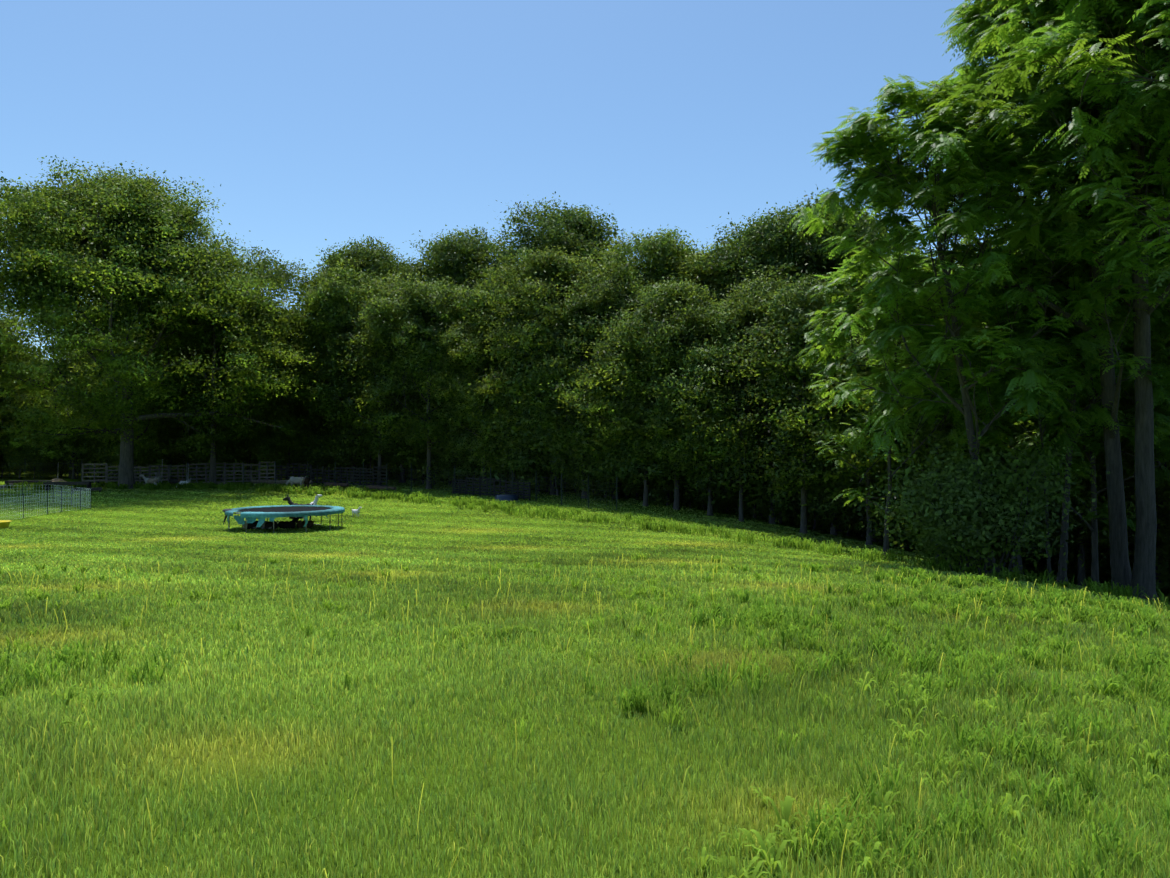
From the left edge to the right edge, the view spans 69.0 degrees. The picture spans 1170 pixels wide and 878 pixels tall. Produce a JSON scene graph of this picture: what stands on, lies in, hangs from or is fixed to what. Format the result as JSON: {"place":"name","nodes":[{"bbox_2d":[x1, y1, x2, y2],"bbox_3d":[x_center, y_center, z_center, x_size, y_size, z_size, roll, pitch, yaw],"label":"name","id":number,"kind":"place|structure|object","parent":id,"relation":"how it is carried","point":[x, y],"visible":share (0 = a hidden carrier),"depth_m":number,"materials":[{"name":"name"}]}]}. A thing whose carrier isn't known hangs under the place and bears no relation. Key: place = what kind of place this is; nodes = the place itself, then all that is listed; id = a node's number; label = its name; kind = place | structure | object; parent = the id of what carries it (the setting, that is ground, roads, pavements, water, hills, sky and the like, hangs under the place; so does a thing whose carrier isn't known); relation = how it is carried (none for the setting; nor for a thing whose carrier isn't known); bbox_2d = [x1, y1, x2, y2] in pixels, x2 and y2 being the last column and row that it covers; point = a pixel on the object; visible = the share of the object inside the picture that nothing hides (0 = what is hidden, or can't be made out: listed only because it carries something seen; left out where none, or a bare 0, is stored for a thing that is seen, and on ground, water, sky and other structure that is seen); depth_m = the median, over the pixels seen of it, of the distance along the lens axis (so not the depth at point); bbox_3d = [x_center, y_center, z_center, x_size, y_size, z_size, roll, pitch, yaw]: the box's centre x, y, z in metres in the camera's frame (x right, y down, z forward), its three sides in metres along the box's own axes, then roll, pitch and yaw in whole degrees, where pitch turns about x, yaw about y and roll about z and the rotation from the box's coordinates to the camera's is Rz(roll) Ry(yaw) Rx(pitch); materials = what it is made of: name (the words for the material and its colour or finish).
{"place":"outdoors","nodes":[
{"label":"outdoors","id":0,"kind":"place"},
{"bbox_2d":[0,0,1075,361],"label":"sky","id":1,"kind":"structure","parent":0,"point":[315,121],"materials":[{"name":"blue"}]},
{"bbox_2d":[490,469,616,510],"bbox_3d":[-1.962,2.528,44.167,0.113,1.791,10.821,1,-1,-40],"label":"fence wire","id":2,"kind":"object","parent":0,"point":[561,495],"visible":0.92,"depth_m":43.15,"materials":[{"name":"grey metal"}]},
{"bbox_2d":[0,456,1169,877],"bbox_3d":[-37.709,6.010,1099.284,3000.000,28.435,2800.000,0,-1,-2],"label":"lawn","id":3,"kind":"structure","parent":0,"point":[364,786],"depth_m":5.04,"materials":[{"name":"green plant"}]},
{"bbox_2d":[0,370,63,478],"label":"tree","id":4,"kind":"object","parent":3,"relation":"on","point":[16,397],"visible":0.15,"depth_m":65.07,"materials":[{"name":"green plant"}]},
{"bbox_2d":[0,436,64,478],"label":"bush","id":5,"kind":"object","parent":3,"relation":"on","point":[23,456],"visible":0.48,"depth_m":65.94,"materials":[{"name":"green plant"}]},
{"bbox_2d":[0,487,90,519],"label":"fence net","id":6,"kind":"object","parent":3,"relation":"on","point":[47,507],"visible":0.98,"depth_m":38.10,"materials":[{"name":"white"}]},
{"bbox_2d":[7,395,99,477],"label":"tree","id":7,"kind":"object","parent":3,"relation":"on","point":[61,453],"visible":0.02,"depth_m":65.74,"materials":[{"name":"green plant"}]},
{"bbox_2d":[11,347,107,478],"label":"tree","id":8,"kind":"object","parent":3,"relation":"on","point":[75,374],"visible":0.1,"depth_m":65.41,"materials":[{"name":"green plant"}]},
{"bbox_2d":[6,374,116,478],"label":"bush","id":9,"kind":"object","parent":3,"relation":"on","point":[74,449],"visible":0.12,"depth_m":65.70,"materials":[{"name":"green plant"}]},
{"bbox_2d":[70,385,179,478],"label":"tree","id":10,"kind":"object","parent":3,"relation":"on","point":[104,458],"visible":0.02,"depth_m":64.35,"materials":[{"name":"green plant"}]},
{"bbox_2d":[77,408,176,472],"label":"tree","id":11,"kind":"object","parent":3,"relation":"on","point":[101,449],"visible":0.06,"depth_m":63.98,"materials":[{"name":"green plant"}]},
{"bbox_2d":[52,323,209,478],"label":"tree","id":12,"kind":"object","parent":3,"relation":"on","point":[104,384],"visible":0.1,"depth_m":62.33,"materials":[{"name":"green plant"}]},
{"bbox_2d":[110,423,196,478],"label":"tree","id":13,"kind":"object","parent":3,"relation":"on","point":[154,463],"visible":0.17,"depth_m":64.69,"materials":[{"name":"green plant"}]},
{"bbox_2d":[0,155,322,488],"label":"tree","id":14,"kind":"object","parent":3,"relation":"on","point":[116,249],"visible":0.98,"depth_m":50.86,"materials":[{"name":"green plant"}]},
{"bbox_2d":[114,379,210,478],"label":"tree","id":15,"kind":"object","parent":3,"relation":"on","point":[185,430],"visible":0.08,"depth_m":63.46,"materials":[{"name":"green plant"}]},
{"bbox_2d":[134,419,195,478],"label":"tree","id":16,"kind":"object","parent":3,"relation":"on","point":[175,462],"visible":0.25,"depth_m":65.12,"materials":[{"name":"green plant"}]},
{"bbox_2d":[82,461,274,484],"bbox_3d":[-28.181,2.400,59.656,12.208,1.639,0.758,0,-1,-22],"label":"wood fence","id":17,"kind":"object","parent":3,"relation":"on","point":[106,480],"visible":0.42,"depth_m":59.86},
{"bbox_2d":[135,321,310,480],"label":"tree","id":18,"kind":"object","parent":3,"relation":"on","point":[166,355],"visible":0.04,"depth_m":60.61,"materials":[{"name":"green plant"}]},
{"bbox_2d":[142,241,323,483],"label":"oak tree","id":19,"kind":"object","parent":3,"relation":"on","point":[283,277],"visible":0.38,"depth_m":57.68,"materials":[{"name":"green plant"}]},
{"bbox_2d":[192,391,292,479],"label":"tree","id":20,"kind":"object","parent":3,"relation":"on","point":[223,445],"visible":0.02,"depth_m":62.19,"materials":[{"name":"green plant"}]},
{"bbox_2d":[198,408,292,480],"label":"tree","id":21,"kind":"object","parent":3,"relation":"on","point":[229,442],"visible":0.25,"depth_m":61.81,"materials":[{"name":"green plant"}]},
{"bbox_2d":[202,289,333,478],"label":"tree","id":22,"kind":"object","parent":3,"relation":"on","point":[235,372],"visible":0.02,"depth_m":62.04,"materials":[{"name":"green plant"}]},
{"bbox_2d":[222,505,344,532],"bbox_3d":[-10.982,2.919,31.257,4.164,0.814,4.173,0,-1,-2],"label":"trampoline","id":23,"kind":"object","parent":3,"relation":"on","point":[251,514],"visible":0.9,"depth_m":30.26,"materials":[{"name":"teal metal"}]},
{"bbox_2d":[246,380,330,478],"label":"tree","id":24,"kind":"object","parent":3,"relation":"on","point":[282,416],"visible":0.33,"depth_m":61.45,"materials":[{"name":"green plant"}]},
{"bbox_2d":[276,463,310,480],"bbox_3d":[-20.983,2.431,61.196,3.094,1.403,0.050,0,-1,18],"label":"wood fence","id":25,"kind":"object","parent":3,"relation":"on","point":[293,470],"visible":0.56,"depth_m":61.18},
{"bbox_2d":[264,253,396,481],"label":"tree","id":26,"kind":"object","parent":3,"relation":"on","point":[327,290],"visible":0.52,"depth_m":58.54,"materials":[{"name":"green plant"}]},
{"bbox_2d":[273,271,388,481],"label":"tree","id":27,"kind":"object","parent":3,"relation":"on","point":[316,365],"visible":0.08,"depth_m":58.77,"materials":[{"name":"green plant"}]},
{"bbox_2d":[187,461,490,495],"bbox_3d":[-15.291,2.385,53.297,22.072,1.906,2.602,0,-1,20],"label":"fence","id":28,"kind":"object","parent":3,"relation":"on","point":[325,480],"visible":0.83,"depth_m":54.22,"materials":[{"name":"grey wood"}]},
{"bbox_2d":[311,465,387,485],"bbox_3d":[-16.051,2.491,57.713,7.502,1.390,0.112,0,-1,33],"label":"wood fence","id":29,"kind":"object","parent":3,"relation":"on","point":[347,476],"visible":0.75,"depth_m":57.62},
{"bbox_2d":[299,234,412,477],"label":"tree","id":30,"kind":"object","parent":3,"relation":"on","point":[376,258],"visible":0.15,"depth_m":64.98,"materials":[{"name":"green plant"}]},
{"bbox_2d":[301,306,430,484],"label":"tree","id":31,"kind":"object","parent":3,"relation":"on","point":[379,442],"visible":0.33,"depth_m":56.07,"materials":[{"name":"green plant"}]},
{"bbox_2d":[317,256,440,482],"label":"tree","id":32,"kind":"object","parent":3,"relation":"on","point":[346,334],"visible":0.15,"depth_m":57.78,"materials":[{"name":"green plant"}]},
{"bbox_2d":[341,267,481,488],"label":"tree","id":33,"kind":"object","parent":3,"relation":"on","point":[406,318],"visible":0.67,"depth_m":53.15,"materials":[{"name":"green plant"}]},
{"bbox_2d":[384,425,445,483],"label":"bush","id":34,"kind":"object","parent":3,"relation":"on","point":[403,455],"visible":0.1,"depth_m":58.31,"materials":[{"name":"green plant"}]},
{"bbox_2d":[371,379,477,483],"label":"bush","id":35,"kind":"object","parent":3,"relation":"on","point":[414,475],"visible":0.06,"depth_m":56.06,"materials":[{"name":"green plant"}]},
{"bbox_2d":[388,406,469,484],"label":"tree","id":36,"kind":"object","parent":3,"relation":"on","point":[411,452],"visible":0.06,"depth_m":57.92,"materials":[{"name":"green plant"}]},
{"bbox_2d":[387,282,475,483],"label":"tree","id":37,"kind":"object","parent":3,"relation":"on","point":[432,371],"visible":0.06,"depth_m":54.29,"materials":[{"name":"green plant"}]},
{"bbox_2d":[387,363,477,488],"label":"bush","id":38,"kind":"object","parent":3,"relation":"on","point":[440,477],"visible":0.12,"depth_m":54.51,"materials":[{"name":"green plant"}]},
{"bbox_2d":[390,224,523,481],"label":"tree","id":39,"kind":"object","parent":3,"relation":"on","point":[448,254],"visible":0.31,"depth_m":59.49,"materials":[{"name":"green plant"}]},
{"bbox_2d":[413,308,528,492],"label":"tree","id":40,"kind":"object","parent":3,"relation":"on","point":[474,354],"visible":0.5,"depth_m":50.74,"materials":[{"name":"green plant"}]},
{"bbox_2d":[434,368,543,485],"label":"bush","id":41,"kind":"object","parent":3,"relation":"on","point":[469,435],"visible":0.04,"depth_m":51.96,"materials":[{"name":"green plant"}]},
{"bbox_2d":[452,477,530,499],"bbox_3d":[-5.335,2.761,48.359,0.289,1.130,7.019,1,-1,-45],"label":"wooden fence","id":42,"kind":"object","parent":3,"relation":"on","point":[493,488],"visible":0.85,"depth_m":48.42,"materials":[{"name":"wood"}]},
{"bbox_2d":[433,260,566,487],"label":"tree","id":43,"kind":"object","parent":3,"relation":"on","point":[470,305],"visible":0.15,"depth_m":51.82,"materials":[{"name":"green plant"}]},
{"bbox_2d":[449,318,579,493],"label":"tree","id":44,"kind":"object","parent":3,"relation":"on","point":[511,390],"visible":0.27,"depth_m":47.99,"materials":[{"name":"green plant"}]},
{"bbox_2d":[461,191,627,486],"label":"tree","id":45,"kind":"object","parent":3,"relation":"on","point":[574,229],"visible":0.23,"depth_m":54.09,"materials":[{"name":"green plant"}]},
{"bbox_2d":[455,243,634,494],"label":"tree","id":46,"kind":"object","parent":3,"relation":"on","point":[536,285],"visible":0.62,"depth_m":48.02,"materials":[{"name":"green plant"}]},
{"bbox_2d":[499,292,630,498],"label":"tree","id":47,"kind":"object","parent":3,"relation":"on","point":[571,341],"visible":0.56,"depth_m":45.63,"materials":[{"name":"green plant"}]},
{"bbox_2d":[531,374,630,495],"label":"bush","id":48,"kind":"object","parent":3,"relation":"on","point":[580,456],"visible":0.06,"depth_m":46.31,"materials":[{"name":"green plant"}]},
{"bbox_2d":[564,425,653,497],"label":"tree","id":49,"kind":"object","parent":3,"relation":"on","point":[600,471],"visible":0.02,"depth_m":45.37,"materials":[{"name":"green plant"}]},
{"bbox_2d":[547,256,676,498],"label":"tree","id":50,"kind":"object","parent":3,"relation":"on","point":[614,291],"visible":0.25,"depth_m":45.95,"materials":[{"name":"green plant"}]},
{"bbox_2d":[538,299,688,505],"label":"tree","id":51,"kind":"object","parent":3,"relation":"on","point":[620,355],"visible":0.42,"depth_m":41.76,"materials":[{"name":"green plant"}]},
{"bbox_2d":[572,407,671,499],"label":"tree","id":52,"kind":"object","parent":3,"relation":"on","point":[606,470],"visible":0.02,"depth_m":45.99,"materials":[{"name":"green plant"}]},
{"bbox_2d":[563,390,689,503],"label":"bush","id":53,"kind":"object","parent":3,"relation":"on","point":[611,463],"visible":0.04,"depth_m":44.51,"materials":[{"name":"green plant"}]},
{"bbox_2d":[579,225,708,493],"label":"tree","id":54,"kind":"object","parent":3,"relation":"on","point":[659,251],"visible":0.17,"depth_m":48.20,"materials":[{"name":"green plant"}]},
{"bbox_2d":[594,372,700,506],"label":"bush","id":55,"kind":"object","parent":3,"relation":"on","point":[649,405],"visible":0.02,"depth_m":43.12,"materials":[{"name":"green plant"}]},
{"bbox_2d":[585,273,724,509],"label":"tree","id":56,"kind":"object","parent":3,"relation":"on","point":[660,298],"visible":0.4,"depth_m":40.97,"materials":[{"name":"green plant"}]},
{"bbox_2d":[591,395,727,508],"bbox_3d":[4.082,0.659,44.155,8.278,6.684,8.201,0,-1,-18],"label":"bush","id":57,"kind":"object","parent":3,"relation":"on","point":[647,466],"visible":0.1,"depth_m":42.16,"materials":[{"name":"green plant"}]},
{"bbox_2d":[613,381,729,508],"bbox_3d":[5.232,-0.071,43.002,7.281,8.273,8.207,0,-1,28],"label":"bush","id":58,"kind":"object","parent":3,"relation":"on","point":[658,498],"visible":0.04,"depth_m":41.30,"materials":[{"name":"green plant"}]},
{"bbox_2d":[623,292,770,515],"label":"tree","id":59,"kind":"object","parent":3,"relation":"on","point":[669,337],"visible":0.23,"depth_m":39.08,"materials":[{"name":"green plant"}]},
{"bbox_2d":[649,221,766,310],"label":"tree","id":60,"kind":"object","parent":3,"relation":"on","point":[696,270],"visible":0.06,"depth_m":46.16,"materials":[{"name":"green plant"}]},
{"bbox_2d":[643,324,815,521],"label":"tree","id":61,"kind":"object","parent":3,"relation":"on","point":[703,396],"visible":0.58,"depth_m":37.07,"materials":[{"name":"green plant"}]},
{"bbox_2d":[650,324,808,521],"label":"tree","id":62,"kind":"object","parent":3,"relation":"on","point":[760,461],"depth_m":39.00,"materials":[{"name":"green plant"}]},
{"bbox_2d":[644,397,830,523],"bbox_3d":[9.027,0.842,39.111,9.005,7.340,9.090,1,-1,-40],"label":"shrub","id":63,"kind":"object","parent":3,"relation":"on","point":[744,476],"visible":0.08,"depth_m":37.65,"materials":[{"name":"green plant"}]},
{"bbox_2d":[695,392,791,519],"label":"bush","id":64,"kind":"object","parent":3,"relation":"on","point":[764,492],"visible":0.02,"depth_m":38.32,"materials":[{"name":"green plant"}]},
{"bbox_2d":[692,256,836,523],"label":"tree","id":65,"kind":"object","parent":3,"relation":"on","point":[748,303],"visible":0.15,"depth_m":38.07,"materials":[{"name":"green plant"}]},
{"bbox_2d":[690,200,850,306],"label":"tree","id":66,"kind":"object","parent":3,"relation":"on","point":[751,232],"visible":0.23,"depth_m":43.61,"materials":[{"name":"green plant"}]},
{"bbox_2d":[732,290,863,535],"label":"tree","id":67,"kind":"object","parent":3,"relation":"on","point":[776,378],"visible":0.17,"depth_m":35.60,"materials":[{"name":"green plant"}]},
{"bbox_2d":[740,427,858,529],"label":"bush","id":68,"kind":"object","parent":3,"relation":"on","point":[779,502],"visible":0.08,"depth_m":37.34,"materials":[{"name":"green plant"}]},
{"bbox_2d":[702,263,903,533],"bbox_3d":[8.872,-1.266,35.355,8.337,11.163,9.220,0,-1,-12],"label":"tree","id":69,"kind":"object","parent":3,"relation":"on","point":[796,307],"visible":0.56,"depth_m":34.45,"materials":[{"name":"green plant"}]},
{"bbox_2d":[706,184,925,302],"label":"tree","id":70,"kind":"object","parent":3,"relation":"on","point":[840,223],"visible":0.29,"depth_m":41.76,"materials":[{"name":"green plant"}]},
{"bbox_2d":[764,444,874,535],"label":"shrub","id":71,"kind":"object","parent":3,"relation":"on","point":[818,512],"visible":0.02,"depth_m":36.22,"materials":[{"name":"green plant"}]},
{"bbox_2d":[766,323,923,541],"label":"tree","id":72,"kind":"object","parent":3,"relation":"on","point":[844,486],"visible":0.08,"depth_m":34.30,"materials":[{"name":"green plant"}]},
{"bbox_2d":[790,403,929,541],"bbox_3d":[12.659,0.519,36.290,8.791,8.848,8.480,0,-1,-15],"label":"bush","id":73,"kind":"object","parent":3,"relation":"on","point":[842,516],"visible":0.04,"depth_m":35.19,"materials":[{"name":"green plant"}]},
{"bbox_2d":[755,325,987,544],"bbox_3d":[10.969,-0.170,33.462,9.038,9.426,8.612,0,-1,21],"label":"tree","id":74,"kind":"object","parent":3,"relation":"on","point":[828,430],"visible":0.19,"depth_m":32.30,"materials":[{"name":"green plant"}]},
{"bbox_2d":[787,241,969,548],"bbox_3d":[13.088,-1.536,34.432,10.069,12.795,8.949,0,-1,-9],"label":"tree","id":75,"kind":"object","parent":3,"relation":"on","point":[857,288],"visible":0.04,"depth_m":33.23,"materials":[{"name":"green plant"}]},
{"bbox_2d":[783,399,998,548],"bbox_3d":[13.024,0.465,35.556,9.090,9.164,8.064,0,-1,0],"label":"bush","id":76,"kind":"object","parent":3,"relation":"on","point":[863,486],"visible":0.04,"depth_m":33.99,"materials":[{"name":"green plant"}]},
{"bbox_2d":[795,248,1018,554],"bbox_3d":[10.334,-0.951,27.835,6.617,10.355,6.754,0,-1,-2],"label":"walnut tree","id":77,"kind":"object","parent":3,"relation":"on","point":[847,306],"visible":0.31,"depth_m":27.50,"materials":[{"name":"green plant"}]},
{"bbox_2d":[825,407,1038,555],"bbox_3d":[14.112,1.746,33.607,8.556,6.974,8.638,1,-1,-37],"label":"shrub","id":78,"kind":"object","parent":3,"relation":"on","point":[859,509],"visible":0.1,"depth_m":32.94,"materials":[{"name":"green plant"}]},
{"bbox_2d":[832,306,1053,557],"bbox_3d":[13.161,-0.308,31.333,7.582,10.153,8.386,0,-1,-13],"label":"tree","id":79,"kind":"object","parent":3,"relation":"on","point":[935,436],"visible":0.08,"depth_m":29.76,"materials":[{"name":"green plant"}]},
{"bbox_2d":[785,65,1127,573],"bbox_3d":[9.911,-2.815,22.543,7.103,13.912,8.354,1,-1,-40],"label":"walnut tree","id":80,"kind":"object","parent":3,"relation":"on","point":[885,181],"visible":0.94,"depth_m":21.93,"materials":[{"name":"green plant"}]},
{"bbox_2d":[849,419,1109,581],"bbox_3d":[9.810,1.700,21.932,6.107,4.564,6.502,0,-1,-2],"label":"shrub","id":81,"kind":"object","parent":3,"relation":"on","point":[964,516],"visible":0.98,"depth_m":21.02,"materials":[{"name":"green plant"}]},
{"bbox_2d":[898,264,1166,574],"bbox_3d":[15.808,-0.884,30.648,8.189,12.277,9.229,0,-1,-31],"label":"tree","id":82,"kind":"object","parent":3,"relation":"on","point":[1019,557],"depth_m":29.18,"materials":[{"name":"green plant"}]},
{"bbox_2d":[915,0,1169,592],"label":"walnut tree","id":83,"kind":"object","parent":3,"relation":"on","point":[974,15],"visible":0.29,"depth_m":22.18,"materials":[{"name":"green plant"}]},
{"bbox_2d":[929,210,1169,583],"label":"walnut tree","id":84,"kind":"object","parent":3,"relation":"on","point":[1101,416],"visible":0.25,"depth_m":23.64,"materials":[{"name":"green plant"}]},
{"bbox_2d":[999,497,1108,580],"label":"shrub","id":85,"kind":"object","parent":3,"relation":"on","point":[1042,552],"visible":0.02,"depth_m":32.10,"materials":[{"name":"green plant"}]},
{"bbox_2d":[957,310,1163,581],"bbox_3d":[13.404,0.387,24.022,4.780,8.304,5.123,-1,-1,40],"label":"walnut tree","id":86,"kind":"object","parent":3,"relation":"on","point":[1070,333],"visible":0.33,"depth_m":24.00,"materials":[{"name":"green plant"}]},
{"bbox_2d":[965,0,1169,325],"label":"walnut tree","id":87,"kind":"object","parent":3,"relation":"on","point":[1100,187],"visible":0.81,"depth_m":18.21,"materials":[{"name":"green plant"}]},
{"bbox_2d":[977,458,1163,574],"bbox_3d":[19.110,1.698,33.891,9.131,9.190,8.809,0,-1,7],"label":"bush","id":88,"kind":"object","parent":3,"relation":"on","point":[1071,549],"depth_m":31.66,"materials":[{"name":"green plant"}]},
{"bbox_2d":[973,191,1169,584],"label":"walnut tree","id":89,"kind":"object","parent":3,"relation":"on","point":[1093,437],"visible":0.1,"depth_m":25.61,"materials":[{"name":"green plant"}]},
{"bbox_2d":[983,349,1169,586],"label":"tree","id":90,"kind":"object","parent":3,"relation":"on","point":[1081,575],"visible":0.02,"depth_m":29.64,"materials":[{"name":"green plant"}]},
{"bbox_2d":[985,0,1169,599],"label":"walnut tree","id":91,"kind":"object","parent":3,"relation":"on","point":[1143,573],"visible":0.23,"depth_m":21.34,"materials":[{"name":"green plant"}]},
{"bbox_2d":[1030,516,1133,584],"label":"shrub","id":92,"kind":"object","parent":3,"relation":"on","point":[1074,561],"visible":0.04,"depth_m":32.52,"materials":[{"name":"green plant"}]},
{"bbox_2d":[1003,397,1169,593],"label":"shrub","id":93,"kind":"object","parent":3,"relation":"on","point":[1098,521],"visible":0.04,"depth_m":29.85,"materials":[{"name":"green plant"}]},
{"bbox_2d":[1014,133,1169,487],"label":"walnut tree","id":94,"kind":"object","parent":3,"relation":"on","point":[1159,477],"visible":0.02,"depth_m":26.06,"materials":[{"name":"green plant"}]},
{"bbox_2d":[1053,306,1169,600],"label":"tree","id":95,"kind":"object","parent":3,"relation":"on","point":[1127,403],"visible":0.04,"depth_m":28.51,"materials":[{"name":"green plant"}]},
{"bbox_2d":[1072,448,1169,586],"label":"shrub","id":96,"kind":"object","parent":3,"relation":"on","point":[1157,538],"visible":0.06,"depth_m":29.67,"materials":[{"name":"green plant"}]},
{"bbox_2d":[1127,516,1169,598],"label":"shrub","id":97,"kind":"object","parent":3,"relation":"on","point":[1165,549],"visible":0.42,"depth_m":29.14,"materials":[{"name":"green plant"}]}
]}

